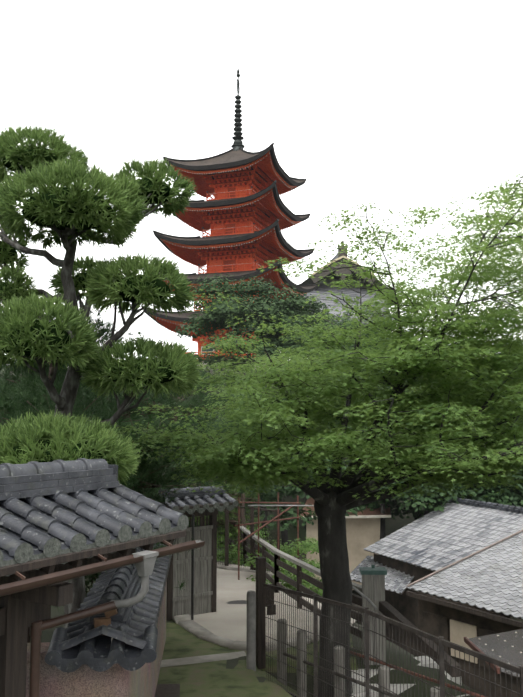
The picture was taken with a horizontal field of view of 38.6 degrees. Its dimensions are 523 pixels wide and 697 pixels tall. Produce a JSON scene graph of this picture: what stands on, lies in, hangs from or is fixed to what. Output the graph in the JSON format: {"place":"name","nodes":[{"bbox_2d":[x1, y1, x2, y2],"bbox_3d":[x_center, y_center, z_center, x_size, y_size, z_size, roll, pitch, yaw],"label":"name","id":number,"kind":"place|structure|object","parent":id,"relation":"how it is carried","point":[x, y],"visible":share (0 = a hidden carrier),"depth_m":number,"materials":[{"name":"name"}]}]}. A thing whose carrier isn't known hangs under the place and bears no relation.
{"place":"outdoors","nodes":[
{"label":"outdoors","id":0,"kind":"place"},
{"bbox_2d":[45,540,174,672],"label":"tiles wall","id":1,"kind":"structure","parent":0,"point":[77,644],"depth_m":6.61,"materials":[{"name":"grey tile"}]},
{"bbox_2d":[0,367,522,696],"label":"ground","id":2,"kind":"structure","parent":0,"point":[396,524],"depth_m":13.86,"materials":[{"name":"green plant"}]},
{"bbox_2d":[0,354,173,467],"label":"pine","id":3,"kind":"object","parent":2,"relation":"on","point":[18,368],"depth_m":13.55,"materials":[{"name":"green plant"}]},
{"bbox_2d":[0,464,185,696],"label":"building","id":4,"kind":"structure","parent":2,"relation":"on","point":[21,612],"depth_m":5.84,"materials":[{"name":"brown wood"}]},
{"bbox_2d":[26,544,166,696],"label":"wall","id":5,"kind":"structure","parent":2,"relation":"on","point":[114,680],"depth_m":6.60,"materials":[{"name":"concrete"}]},
{"bbox_2d":[0,124,201,627],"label":"cloud tree","id":6,"kind":"object","parent":2,"relation":"on","point":[82,350],"depth_m":8.89,"materials":[{"name":"green plant"}]},
{"bbox_2d":[0,458,204,696],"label":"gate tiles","id":7,"kind":"object","parent":2,"relation":"on","point":[38,526],"visible":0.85,"depth_m":6.17,"materials":[{"name":"grey tile"}]},
{"bbox_2d":[6,407,199,610],"bbox_3d":[-3.384,2.908,9.891,4.893,4.256,4.511,0,-5,2],"label":"pine","id":8,"kind":"object","parent":2,"relation":"on","point":[87,582],"depth_m":10.13,"materials":[{"name":"green plant"}]},
{"bbox_2d":[0,302,231,642],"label":"pine","id":9,"kind":"object","parent":2,"relation":"on","point":[15,400],"depth_m":12.02,"materials":[{"name":"green plant"}]},
{"bbox_2d":[98,369,277,519],"bbox_3d":[-2.706,3.476,20.279,6.424,6.144,7.346,0,-5,2],"label":"tree","id":10,"kind":"object","parent":2,"relation":"on","point":[202,397],"depth_m":20.05,"materials":[{"name":"green plant"}]},
{"bbox_2d":[158,489,232,620],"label":"gate","id":11,"kind":"structure","parent":2,"relation":"on","point":[205,575],"depth_m":15.93,"materials":[{"name":"grey wood"}]},
{"bbox_2d":[158,485,238,620],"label":"gate tiles","id":12,"kind":"object","parent":11,"relation":"on","point":[204,501],"visible":0.58,"depth_m":15.65,"materials":[{"name":"grey tile"}]},
{"bbox_2d":[152,78,306,368],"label":"pagoda","id":13,"kind":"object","parent":2,"relation":"on","point":[259,208],"depth_m":65.38,"materials":[{"name":"wood"}]},
{"bbox_2d":[142,68,318,356],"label":"pagoda roofs","id":14,"kind":"structure","parent":13,"relation":"on","point":[230,159],"depth_m":63.70,"materials":[{"name":"grey tile"}]},
{"bbox_2d":[173,453,293,549],"bbox_3d":[-1.076,5.226,26.072,5.464,4.418,4.431,0,-5,2],"label":"shrub","id":15,"kind":"object","parent":2,"relation":"on","point":[221,516],"depth_m":25.61,"materials":[{"name":"green plant"}]},
{"bbox_2d":[227,600,246,603],"bbox_3d":[-0.483,5.835,17.038,0.700,0.032,0.700,0,-5,2],"label":"manhole","id":16,"kind":"object","parent":2,"relation":"on","point":[238,602],"visible":0.31,"depth_m":17.15,"materials":[{"name":"metal"}]},
{"bbox_2d":[155,562,361,696],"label":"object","id":17,"kind":"structure","parent":2,"relation":"on","point":[200,650],"depth_m":13.10,"materials":[{"name":"grey concrete"}]},
{"bbox_2d":[217,525,322,595],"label":"bushes","id":18,"kind":"object","parent":2,"relation":"on","point":[308,546],"visible":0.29,"depth_m":22.06,"materials":[{"name":"green plant"}]},
{"bbox_2d":[94,301,522,530],"bbox_3d":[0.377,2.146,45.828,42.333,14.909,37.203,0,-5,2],"label":"tree","id":19,"kind":"object","parent":2,"relation":"on","point":[510,497],"depth_m":31.14,"materials":[{"name":"green plant"}]},
{"bbox_2d":[117,288,522,696],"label":"maple","id":20,"kind":"object","parent":2,"relation":"on","point":[456,418],"depth_m":10.88,"materials":[{"name":"green plant"}]},
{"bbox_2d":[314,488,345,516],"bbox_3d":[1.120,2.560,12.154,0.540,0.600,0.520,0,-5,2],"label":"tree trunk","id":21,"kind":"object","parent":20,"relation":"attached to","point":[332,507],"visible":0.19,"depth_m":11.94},
{"bbox_2d":[210,335,477,576],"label":"trunks","id":22,"kind":"object","parent":2,"relation":"on","point":[284,536],"depth_m":33.09,"materials":[{"name":"brown plant"}]},
{"bbox_2d":[174,272,334,376],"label":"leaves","id":23,"kind":"object","parent":22,"relation":"attached to","point":[220,313],"depth_m":43.92,"materials":[{"name":"green plant"}]},
{"bbox_2d":[292,297,342,323],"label":"leaves","id":24,"kind":"object","parent":23,"relation":"part of","point":[324,306],"depth_m":72.18,"materials":[{"name":"green plant"}]},
{"bbox_2d":[234,492,484,696],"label":"fence","id":25,"kind":"object","parent":2,"relation":"on","point":[251,634],"visible":0.65,"depth_m":11.90,"materials":[{"name":"wood"}]},
{"bbox_2d":[201,506,522,696],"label":"fences","id":26,"kind":"object","parent":2,"relation":"on","point":[371,633],"visible":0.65,"depth_m":11.35,"materials":[{"name":"brown wood"}]},
{"bbox_2d":[259,173,522,438],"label":"tree","id":27,"kind":"object","parent":2,"relation":"on","point":[489,271],"depth_m":11.28,"materials":[{"name":"green plant"}]},
{"bbox_2d":[300,497,522,696],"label":"houses","id":28,"kind":"structure","parent":2,"relation":"on","point":[493,634],"depth_m":21.60,"materials":[{"name":"brown wood"}]},
{"bbox_2d":[350,555,421,594],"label":"roof","id":29,"kind":"structure","parent":28,"relation":"on","point":[396,581],"depth_m":27.81,"materials":[{"name":"grey tile"}]},
{"bbox_2d":[364,494,522,570],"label":"roof","id":30,"kind":"structure","parent":28,"relation":"on","point":[454,531],"depth_m":27.43,"materials":[{"name":"grey tile"}]},
{"bbox_2d":[407,531,522,619],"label":"roof","id":31,"kind":"structure","parent":28,"relation":"on","point":[490,579],"depth_m":21.71,"materials":[{"name":"grey tile"}]},
{"bbox_2d":[0,0,522,348],"bbox_3d":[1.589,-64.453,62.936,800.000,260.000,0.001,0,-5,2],"label":"haze","id":32,"kind":"object","parent":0,"point":[267,126],"depth_m":58.68,"materials":[{"name":"white"}]},
{"bbox_2d":[0,0,522,359],"label":"sky","id":33,"kind":"structure","parent":0,"point":[257,73],"materials":[{"name":"white"}]},
{"bbox_2d":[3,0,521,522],"bbox_3d":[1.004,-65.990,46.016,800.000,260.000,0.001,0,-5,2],"label":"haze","id":34,"kind":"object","parent":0,"point":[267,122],"depth_m":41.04,"materials":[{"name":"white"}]},
{"bbox_2d":[289,277,395,324],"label":"temple roof","id":35,"kind":"structure","parent":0,"point":[322,288],"depth_m":86.38,"materials":[{"name":"grey tile"}]},
{"bbox_2d":[310,241,375,286],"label":"roof gable","id":36,"kind":"structure","parent":35,"relation":"on","point":[340,257],"depth_m":86.47,"materials":[{"name":"grey tile"}]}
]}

